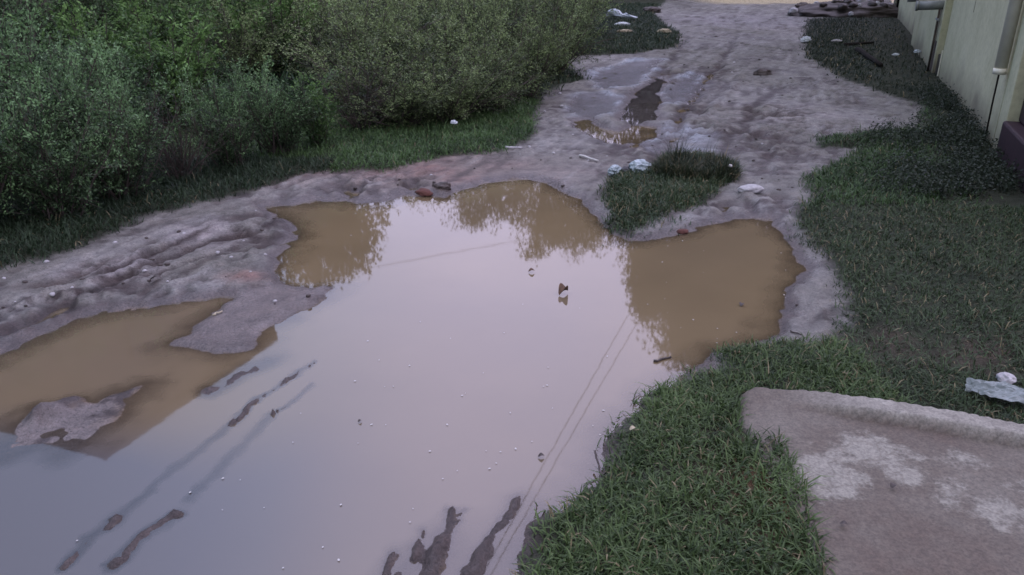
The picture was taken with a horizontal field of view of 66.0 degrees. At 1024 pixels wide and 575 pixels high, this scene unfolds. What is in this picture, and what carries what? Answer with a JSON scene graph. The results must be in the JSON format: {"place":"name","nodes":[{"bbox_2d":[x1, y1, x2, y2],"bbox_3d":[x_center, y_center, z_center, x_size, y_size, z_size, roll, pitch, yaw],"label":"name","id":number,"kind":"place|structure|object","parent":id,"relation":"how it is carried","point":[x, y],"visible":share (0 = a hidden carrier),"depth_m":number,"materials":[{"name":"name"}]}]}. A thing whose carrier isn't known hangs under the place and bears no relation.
{"place":"outdoors","nodes":[
{"label":"outdoors","id":0,"kind":"place"},
{"bbox_2d":[0,148,339,270],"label":"grass","id":1,"kind":"structure","parent":0,"point":[171,186],"depth_m":5.48,"materials":[{"name":"green plant"}]},
{"bbox_2d":[52,95,543,172],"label":"grass","id":2,"kind":"structure","parent":0,"point":[466,126],"depth_m":7.36,"materials":[{"name":"green plant"}]},
{"bbox_2d":[0,0,1023,574],"bbox_3d":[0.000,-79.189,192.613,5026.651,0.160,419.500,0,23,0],"label":"ground","id":3,"kind":"structure","parent":0,"point":[778,110],"depth_m":5.06,"materials":[{"name":"grey soil"}]},
{"bbox_2d":[3,27,24,84],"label":"shrub","id":4,"kind":"object","parent":3,"relation":"on","point":[15,43],"visible":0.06,"depth_m":7.76,"materials":[{"name":"green plant"}]},
{"bbox_2d":[0,11,36,112],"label":"shrub","id":5,"kind":"object","parent":3,"relation":"on","point":[9,34],"visible":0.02,"depth_m":6.60,"materials":[{"name":"green plant"}]},
{"bbox_2d":[0,66,42,189],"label":"shrub","id":6,"kind":"object","parent":3,"relation":"on","point":[7,109],"visible":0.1,"depth_m":5.24,"materials":[{"name":"green plant"}]},
{"bbox_2d":[0,0,58,61],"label":"shrub","id":7,"kind":"object","parent":3,"relation":"on","point":[14,6],"visible":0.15,"depth_m":9.92,"materials":[{"name":"green plant"}]},
{"bbox_2d":[0,79,62,218],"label":"shrub","id":8,"kind":"object","parent":3,"relation":"on","point":[5,180],"visible":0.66,"depth_m":4.91,"materials":[{"name":"green plant"}]},
{"bbox_2d":[0,0,73,112],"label":"shrub","id":9,"kind":"object","parent":3,"relation":"on","point":[27,15],"visible":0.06,"depth_m":6.38,"materials":[{"name":"green plant"}]},
{"bbox_2d":[0,0,90,62],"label":"shrub","id":10,"kind":"object","parent":3,"relation":"on","point":[48,30],"visible":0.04,"depth_m":10.95,"materials":[{"name":"green plant"}]},
{"bbox_2d":[7,1,112,61],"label":"shrub","id":11,"kind":"object","parent":3,"relation":"on","point":[53,24],"visible":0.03,"depth_m":11.67,"materials":[{"name":"green plant"}]},
{"bbox_2d":[0,0,141,191],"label":"shrub","id":12,"kind":"object","parent":3,"relation":"on","point":[8,62],"visible":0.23,"depth_m":5.59,"materials":[{"name":"green plant"}]},
{"bbox_2d":[0,61,150,227],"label":"shrub","id":13,"kind":"object","parent":3,"relation":"on","point":[49,191],"visible":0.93,"depth_m":5.00,"materials":[{"name":"green plant"}]},
{"bbox_2d":[3,0,168,96],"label":"shrub","id":14,"kind":"object","parent":3,"relation":"on","point":[65,27],"visible":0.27,"depth_m":8.46,"materials":[{"name":"green plant"}]},
{"bbox_2d":[3,25,184,174],"bbox_3d":[-3.212,-1.431,6.172,1.300,1.195,1.054,-10,25,-22],"label":"shrub","id":15,"kind":"object","parent":3,"relation":"on","point":[84,66],"visible":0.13,"depth_m":6.02,"materials":[{"name":"green plant"}]},
{"bbox_2d":[50,0,152,50],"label":"shrub","id":16,"kind":"object","parent":3,"relation":"on","point":[100,10],"visible":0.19,"depth_m":11.65,"materials":[{"name":"green plant"}]},
{"bbox_2d":[2,0,205,49],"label":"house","id":17,"kind":"structure","parent":3,"relation":"on","point":[41,4],"depth_m":12.01,"materials":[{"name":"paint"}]},
{"bbox_2d":[32,32,177,122],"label":"shrub","id":18,"kind":"object","parent":3,"relation":"on","point":[120,60],"visible":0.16,"depth_m":7.49,"materials":[{"name":"green plant"}]},
{"bbox_2d":[20,44,194,202],"bbox_3d":[-2.758,-1.056,5.487,1.078,1.199,0.908,-5,23,-11],"label":"shrub","id":19,"kind":"object","parent":3,"relation":"on","point":[122,179],"visible":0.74,"depth_m":5.43,"materials":[{"name":"green plant"}]},
{"bbox_2d":[82,0,147,45],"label":"shrub","id":20,"kind":"object","parent":3,"relation":"on","point":[115,17],"visible":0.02,"depth_m":12.45,"materials":[{"name":"green plant"}]},
{"bbox_2d":[76,0,214,76],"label":"shrub","id":21,"kind":"object","parent":3,"relation":"on","point":[138,9],"visible":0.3,"depth_m":10.56,"materials":[{"name":"green plant"}]},
{"bbox_2d":[83,0,211,41],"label":"shrub","id":22,"kind":"object","parent":3,"relation":"on","point":[156,10],"visible":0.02,"depth_m":12.76,"materials":[{"name":"green plant"}]},
{"bbox_2d":[80,3,239,126],"bbox_3d":[-3.484,-2.172,7.916,1.734,1.302,1.065,7,24,17],"label":"shrub","id":23,"kind":"object","parent":3,"relation":"on","point":[198,71],"visible":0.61,"depth_m":7.70,"materials":[{"name":"green plant"}]},
{"bbox_2d":[103,0,254,69],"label":"shrub","id":24,"kind":"object","parent":3,"relation":"on","point":[175,11],"visible":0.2,"depth_m":10.98,"materials":[{"name":"green plant"}]},
{"bbox_2d":[119,0,241,45],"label":"shrub","id":25,"kind":"object","parent":3,"relation":"on","point":[193,2],"visible":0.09,"depth_m":11.66,"materials":[{"name":"green plant"}]},
{"bbox_2d":[126,79,244,180],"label":"shrub","id":26,"kind":"object","parent":3,"relation":"on","point":[182,167],"visible":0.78,"depth_m":5.99,"materials":[{"name":"green plant"}]},
{"bbox_2d":[184,0,254,36],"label":"shrub","id":27,"kind":"object","parent":3,"relation":"on","point":[233,1],"visible":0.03,"depth_m":14.24,"materials":[{"name":"green plant"}]},
{"bbox_2d":[166,55,285,169],"bbox_3d":[-2.241,-1.373,6.293,0.847,0.961,1.045,-5,23,-12],"label":"shrub","id":28,"kind":"object","parent":3,"relation":"on","point":[230,152],"visible":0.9,"depth_m":6.25,"materials":[{"name":"green plant"}]},
{"bbox_2d":[166,0,322,90],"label":"shrub","id":29,"kind":"object","parent":3,"relation":"on","point":[230,47],"visible":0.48,"depth_m":9.62,"materials":[{"name":"green plant"}]},
{"bbox_2d":[231,0,280,37],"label":"shrub","id":30,"kind":"object","parent":3,"relation":"on","point":[253,12],"visible":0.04,"depth_m":13.53,"materials":[{"name":"green plant"}]},
{"bbox_2d":[203,0,344,87],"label":"shrub","id":31,"kind":"object","parent":3,"relation":"on","point":[283,3],"visible":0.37,"depth_m":9.87,"materials":[{"name":"green plant"}]},
{"bbox_2d":[210,54,341,155],"bbox_3d":[-1.998,-1.572,6.820,0.829,1.010,1.368,10,25,23],"label":"shrub","id":32,"kind":"object","parent":3,"relation":"on","point":[286,134],"visible":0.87,"depth_m":6.66,"materials":[{"name":"green plant"}]},
{"bbox_2d":[3,0,570,140],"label":"grass","id":33,"kind":"structure","parent":3,"relation":"on","point":[275,79],"depth_m":9.44,"materials":[{"name":"green plant"}]},
{"bbox_2d":[212,0,374,86],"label":"shrub","id":34,"kind":"object","parent":3,"relation":"on","point":[293,30],"visible":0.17,"depth_m":10.05,"materials":[{"name":"green plant"}]},
{"bbox_2d":[269,0,335,29],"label":"shrub","id":35,"kind":"object","parent":3,"relation":"on","point":[293,4],"visible":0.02,"depth_m":15.04,"materials":[{"name":"green plant"}]},
{"bbox_2d":[247,0,384,50],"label":"shrub","id":36,"kind":"object","parent":3,"relation":"on","point":[332,15],"visible":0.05,"depth_m":11.25,"materials":[{"name":"green plant"}]},
{"bbox_2d":[288,71,344,148],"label":"shrub","id":37,"kind":"object","parent":3,"relation":"on","point":[320,132],"visible":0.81,"depth_m":7.01,"materials":[{"name":"green plant"}]},
{"bbox_2d":[262,0,395,38],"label":"shrub","id":38,"kind":"object","parent":3,"relation":"on","point":[341,3],"visible":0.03,"depth_m":12.12,"materials":[{"name":"green plant"}]},
{"bbox_2d":[287,59,429,130],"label":"shrub","id":39,"kind":"object","parent":3,"relation":"on","point":[353,115],"visible":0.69,"depth_m":7.71,"materials":[{"name":"green plant"}]},
{"bbox_2d":[318,0,406,20],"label":"shrub","id":40,"kind":"object","parent":3,"relation":"on","point":[363,5],"visible":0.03,"depth_m":13.22,"materials":[{"name":"green plant"}]},
{"bbox_2d":[269,20,458,116],"bbox_3d":[-1.628,-2.211,8.406,1.974,1.181,1.913,10,25,23],"label":"shrub","id":41,"kind":"object","parent":3,"relation":"on","point":[368,53],"visible":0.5,"depth_m":8.18,"materials":[{"name":"green plant"}]},
{"bbox_2d":[287,0,441,92],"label":"shrub","id":42,"kind":"object","parent":3,"relation":"on","point":[398,18],"visible":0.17,"depth_m":9.13,"materials":[{"name":"green plant"}]},
{"bbox_2d":[266,0,485,104],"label":"shrub","id":43,"kind":"object","parent":3,"relation":"on","point":[354,44],"visible":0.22,"depth_m":9.12,"materials":[{"name":"green plant"}]},
{"bbox_2d":[323,0,463,55],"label":"shrub","id":44,"kind":"object","parent":3,"relation":"on","point":[388,19],"visible":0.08,"depth_m":9.88,"materials":[{"name":"green plant"}]},
{"bbox_2d":[0,179,800,574],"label":"puddle water","id":45,"kind":"structure","parent":3,"relation":"on","point":[532,365],"depth_m":3.29,"materials":[{"name":"brown liquid"}]},
{"bbox_2d":[558,283,567,294],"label":"dead leaf","id":46,"kind":"object","parent":45,"relation":"on","point":[562,287],"visible":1,"depth_m":4.16,"materials":[{"name":"brown plant"}]},
{"bbox_2d":[653,356,671,361],"bbox_3d":[0.667,0.318,3.489,0.094,0.010,0.020,-9,25,-21],"label":"stick","id":47,"kind":"object","parent":45,"relation":"on","point":[658,360],"visible":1,"depth_m":3.49,"materials":[{"name":"wood"}]},
{"bbox_2d":[324,53,488,129],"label":"shrub","id":48,"kind":"object","parent":3,"relation":"on","point":[402,119],"visible":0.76,"depth_m":7.74,"materials":[{"name":"green plant"}]},
{"bbox_2d":[337,0,489,46],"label":"shrub","id":49,"kind":"object","parent":3,"relation":"on","point":[408,3],"visible":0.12,"depth_m":10.77,"materials":[{"name":"green plant"}]},
{"bbox_2d":[385,0,458,17],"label":"shrub","id":50,"kind":"object","parent":3,"relation":"on","point":[431,5],"depth_m":13.89,"materials":[{"name":"green plant"}]},
{"bbox_2d":[415,188,432,196],"bbox_3d":[-0.660,-0.717,5.907,0.158,0.050,0.098,18,29,36],"label":"brick piece","id":51,"kind":"object","parent":3,"relation":"on","point":[424,192],"visible":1,"depth_m":5.87,"materials":[{"name":"red brick"}]},
{"bbox_2d":[391,0,464,20],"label":"shrub","id":52,"kind":"object","parent":3,"relation":"on","point":[435,3],"visible":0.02,"depth_m":13.04,"materials":[{"name":"green plant"}]},
{"bbox_2d":[373,0,499,36],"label":"shrub","id":53,"kind":"object","parent":3,"relation":"on","point":[440,3],"visible":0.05,"depth_m":11.79,"materials":[{"name":"green plant"}]},
{"bbox_2d":[432,182,450,189],"bbox_3d":[-0.536,-0.771,5.972,0.151,0.064,0.107,0,23,0],"label":"mud clod","id":54,"kind":"object","parent":3,"relation":"on","point":[444,185],"visible":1,"depth_m":5.94,"materials":[{"name":"soil"}]},
{"bbox_2d":[353,3,529,102],"bbox_3d":[-0.862,-2.527,8.869,1.832,1.294,1.853,17,28,34],"label":"shrub","id":55,"kind":"object","parent":3,"relation":"on","point":[441,56],"visible":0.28,"depth_m":8.58,"materials":[{"name":"green plant"}]},
{"bbox_2d":[387,0,521,87],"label":"shrub","id":56,"kind":"object","parent":3,"relation":"on","point":[461,30],"visible":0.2,"depth_m":9.29,"materials":[{"name":"green plant"}]},
{"bbox_2d":[383,38,530,124],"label":"shrub","id":57,"kind":"object","parent":3,"relation":"on","point":[460,105],"visible":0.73,"depth_m":8.01,"materials":[{"name":"green plant"}]},
{"bbox_2d":[381,0,561,68],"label":"shrub","id":58,"kind":"object","parent":3,"relation":"on","point":[470,29],"visible":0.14,"depth_m":9.81,"materials":[{"name":"green plant"}]},
{"bbox_2d":[431,0,520,42],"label":"shrub","id":59,"kind":"object","parent":3,"relation":"on","point":[477,5],"visible":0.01,"depth_m":12.23,"materials":[{"name":"green plant"}]},
{"bbox_2d":[412,13,557,114],"bbox_3d":[-0.348,-2.338,8.512,1.508,1.170,1.526,19,29,38],"label":"shrub","id":60,"kind":"object","parent":3,"relation":"on","point":[500,106],"visible":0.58,"depth_m":8.46,"materials":[{"name":"green plant"}]},
{"bbox_2d":[454,0,546,65],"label":"shrub","id":61,"kind":"object","parent":3,"relation":"on","point":[511,12],"visible":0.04,"depth_m":11.16,"materials":[{"name":"green plant"}]},
{"bbox_2d":[466,0,536,44],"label":"shrub","id":62,"kind":"object","parent":3,"relation":"on","point":[514,7],"visible":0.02,"depth_m":12.75,"materials":[{"name":"green plant"}]},
{"bbox_2d":[431,0,575,77],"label":"shrub","id":63,"kind":"object","parent":3,"relation":"on","point":[506,15],"visible":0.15,"depth_m":10.53,"materials":[{"name":"green plant"}]},
{"bbox_2d":[505,146,521,148],"bbox_3d":[0.014,-1.280,7.198,0.158,0.030,0.038,-2,23,-4],"label":"stick","id":64,"kind":"object","parent":3,"relation":"on","point":[510,147],"visible":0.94,"depth_m":7.19,"materials":[{"name":"wood"}]},
{"bbox_2d":[487,0,543,20],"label":"shrub","id":65,"kind":"object","parent":3,"relation":"on","point":[512,6],"depth_m":13.60,"materials":[{"name":"green plant"}]},
{"bbox_2d":[453,0,586,98],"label":"shrub","id":66,"kind":"object","parent":3,"relation":"on","point":[550,53],"visible":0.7,"depth_m":9.23,"materials":[{"name":"green plant"}]},
{"bbox_2d":[485,0,581,41],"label":"shrub","id":67,"kind":"object","parent":3,"relation":"on","point":[530,5],"visible":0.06,"depth_m":14.59,"materials":[{"name":"green plant"}]},
{"bbox_2d":[504,0,624,76],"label":"shrub","id":68,"kind":"object","parent":3,"relation":"on","point":[571,48],"visible":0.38,"depth_m":11.06,"materials":[{"name":"green plant"}]},
{"bbox_2d":[521,0,624,52],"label":"shrub","id":69,"kind":"object","parent":3,"relation":"on","point":[579,16],"visible":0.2,"depth_m":13.85,"materials":[{"name":"green plant"}]},
{"bbox_2d":[546,0,621,32],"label":"shrub","id":70,"kind":"object","parent":3,"relation":"on","point":[600,3],"visible":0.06,"depth_m":16.57,"materials":[{"name":"green plant"}]},
{"bbox_2d":[579,154,598,161],"bbox_3d":[0.664,-1.119,6.788,0.208,0.032,0.037,18,29,37],"label":"stick","id":71,"kind":"object","parent":3,"relation":"on","point":[585,156],"visible":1,"depth_m":6.78,"materials":[{"name":"beige plant"}]},
{"bbox_2d":[608,164,621,174],"bbox_3d":[0.829,-0.950,6.329,0.113,0.075,0.141,17,28,35],"label":"plastic bag","id":72,"kind":"object","parent":3,"relation":"on","point":[612,169],"visible":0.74,"depth_m":6.29,"materials":[{"name":"white plastic"}]},
{"bbox_2d":[619,166,629,171],"bbox_3d":[0.917,-0.941,6.307,0.126,0.058,0.113,-9,25,-21],"label":"plastic bag","id":73,"kind":"object","parent":3,"relation":"on","point":[625,168],"visible":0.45,"depth_m":6.28,"materials":[{"name":"white plastic"}]},
{"bbox_2d":[628,159,651,172],"bbox_3d":[1.029,-0.977,6.312,0.198,0.100,0.158,-4,23,-11],"label":"plastic bag","id":74,"kind":"object","parent":3,"relation":"on","point":[642,164],"visible":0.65,"depth_m":6.27,"materials":[{"name":"white plastic"}]},
{"bbox_2d":[576,73,713,147],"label":"puddle water","id":75,"kind":"structure","parent":3,"relation":"on","point":[641,110],"depth_m":8.59,"materials":[{"name":"liquid"}]},
{"bbox_2d":[643,6,660,12],"bbox_3d":[4.301,-8.536,24.197,0.568,0.190,0.434,7,24,15],"label":"mud clod","id":76,"kind":"object","parent":3,"relation":"on","point":[654,9],"visible":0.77,"depth_m":24.08,"materials":[{"name":"soil"}]},
{"bbox_2d":[657,28,671,32],"bbox_3d":[3.384,-5.715,17.518,0.368,0.086,0.236,-2,23,-5],"label":"paper scrap","id":77,"kind":"object","parent":3,"relation":"on","point":[665,30],"visible":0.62,"depth_m":17.47,"materials":[{"name":"paper"}]},
{"bbox_2d":[596,147,747,242],"bbox_3d":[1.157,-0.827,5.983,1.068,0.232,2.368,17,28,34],"label":"grass","id":78,"kind":"structure","parent":3,"relation":"on","point":[650,194],"depth_m":5.68,"materials":[{"name":"green plant"}]},
{"bbox_2d":[677,229,688,233],"bbox_3d":[1.103,-0.366,5.091,0.086,0.029,0.054,-7,24,-16],"label":"brick piece","id":79,"kind":"object","parent":3,"relation":"on","point":[682,231],"visible":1,"depth_m":5.07,"materials":[{"name":"red brick"}]},
{"bbox_2d":[649,128,747,181],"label":"grass tussock","id":80,"kind":"object","parent":3,"relation":"on","point":[678,162],"depth_m":6.16,"materials":[{"name":"green plant"}]},
{"bbox_2d":[507,330,920,574],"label":"grass","id":81,"kind":"structure","parent":3,"relation":"on","point":[682,415],"depth_m":2.53,"materials":[{"name":"green plant"}]},
{"bbox_2d":[594,450,604,483],"bbox_3d":[0.300,0.618,2.708,0.011,0.044,0.142,-3,23,-8],"label":"stick","id":82,"kind":"object","parent":81,"relation":"on","point":[595,453],"visible":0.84,"depth_m":2.72,"materials":[{"name":"grey wood"}]},
{"bbox_2d":[737,184,763,192],"bbox_3d":[1.753,-0.730,5.783,0.203,0.056,0.102,-3,23,-8],"label":"pale stone","id":83,"kind":"object","parent":3,"relation":"on","point":[754,188],"visible":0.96,"depth_m":5.75,"materials":[{"name":"white stone"}]},
{"bbox_2d":[753,68,771,75],"bbox_3d":[3.710,-3.183,11.634,0.272,0.112,0.190,9,24,20],"label":"mud clod","id":84,"kind":"object","parent":3,"relation":"on","point":[763,71],"visible":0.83,"depth_m":11.58,"materials":[{"name":"soil"}]},
{"bbox_2d":[795,2,807,7],"bbox_3d":[9.700,-9.420,26.304,0.543,0.215,0.327,0,23,0],"label":"mud clod","id":85,"kind":"object","parent":3,"relation":"on","point":[797,5],"visible":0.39,"depth_m":26.22,"materials":[{"name":"soil"}]},
{"bbox_2d":[800,36,810,41],"bbox_3d":[5.926,-5.011,15.862,0.304,0.108,0.172,-15,27,-31],"label":"paper scrap","id":86,"kind":"object","parent":3,"relation":"on","point":[805,39],"visible":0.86,"depth_m":15.81,"materials":[{"name":"white paper"}]},
{"bbox_2d":[787,0,897,17],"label":"rubble heap","id":87,"kind":"object","parent":3,"relation":"on","point":[862,8],"visible":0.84,"depth_m":22.29,"materials":[{"name":"stone"}]},
{"bbox_2d":[844,41,873,45],"bbox_3d":[6.649,-4.673,15.078,0.848,0.061,0.074,-13,26,-28],"label":"iron bar","id":88,"kind":"object","parent":3,"relation":"on","point":[855,43],"visible":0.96,"depth_m":15.04,"materials":[{"name":"metal"}]},
{"bbox_2d":[855,47,882,66],"bbox_3d":[5.934,-3.838,13.098,0.105,0.087,2.264,5,23,12],"label":"iron pipe","id":89,"kind":"object","parent":3,"relation":"on","point":[864,53],"visible":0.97,"depth_m":12.97,"materials":[{"name":"metal"}]},
{"bbox_2d":[798,15,950,99],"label":"grass","id":90,"kind":"structure","parent":3,"relation":"on","point":[821,27],"depth_m":14.66,"materials":[{"name":"green plant"}]},
{"bbox_2d":[739,387,1023,574],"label":"concrete slab","id":91,"kind":"structure","parent":3,"relation":"on","point":[951,502],"depth_m":2.57,"materials":[{"name":"grey concrete"}]},
{"bbox_2d":[793,99,1008,208],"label":"grass","id":92,"kind":"structure","parent":3,"relation":"on","point":[849,161],"depth_m":6.14,"materials":[{"name":"green plant"}]},
{"bbox_2d":[851,78,1023,199],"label":"ground cover","id":93,"kind":"object","parent":3,"relation":"on","point":[981,171],"visible":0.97,"depth_m":6.49,"materials":[{"name":"green plant"}]},
{"bbox_2d":[893,0,1023,147],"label":"house wall","id":94,"kind":"structure","parent":3,"relation":"on","point":[972,51],"depth_m":8.51,"materials":[{"name":"beige paint"}]},
{"bbox_2d":[996,101,1023,192],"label":"maroon plinth","id":95,"kind":"structure","parent":3,"relation":"on","point":[1011,139],"depth_m":6.33,"materials":[{"name":"paint"}]},
{"bbox_2d":[531,1,685,99],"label":"grass","id":96,"kind":"structure","parent":0,"point":[643,33],"depth_m":16.75,"materials":[{"name":"green plant"}]},
{"bbox_2d":[606,9,637,18],"bbox_3d":[2.904,-7.253,20.853,0.223,0.226,0.996,-18,29,-36],"label":"plastic bag","id":97,"kind":"object","parent":96,"relation":"on","point":[617,14],"visible":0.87,"depth_m":20.88,"materials":[{"name":"white plastic"}]},
{"bbox_2d":[614,22,630,24],"bbox_3d":[2.722,-6.507,19.415,0.413,0.078,0.202,-2,23,-5],"label":"plastic scrap","id":98,"kind":"object","parent":96,"relation":"on","point":[618,23],"visible":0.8,"depth_m":19.36,"materials":[{"name":"white plastic"}]},
{"bbox_2d":[680,199,1023,423],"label":"grass","id":99,"kind":"structure","parent":0,"point":[919,247],"depth_m":4.10,"materials":[{"name":"green plant"}]},
{"bbox_2d":[965,377,1023,403],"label":"paper sheet","id":100,"kind":"object","parent":99,"relation":"on","point":[1004,390],"visible":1,"depth_m":3.03,"materials":[{"name":"white paper"}]},
{"bbox_2d":[995,372,1016,383],"bbox_3d":[1.951,0.352,3.104,0.072,0.029,0.073,4,23,11],"label":"stone","id":101,"kind":"object","parent":100,"relation":"on","point":[1006,377],"visible":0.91,"depth_m":3.09,"materials":[{"name":"stone"}]}
]}

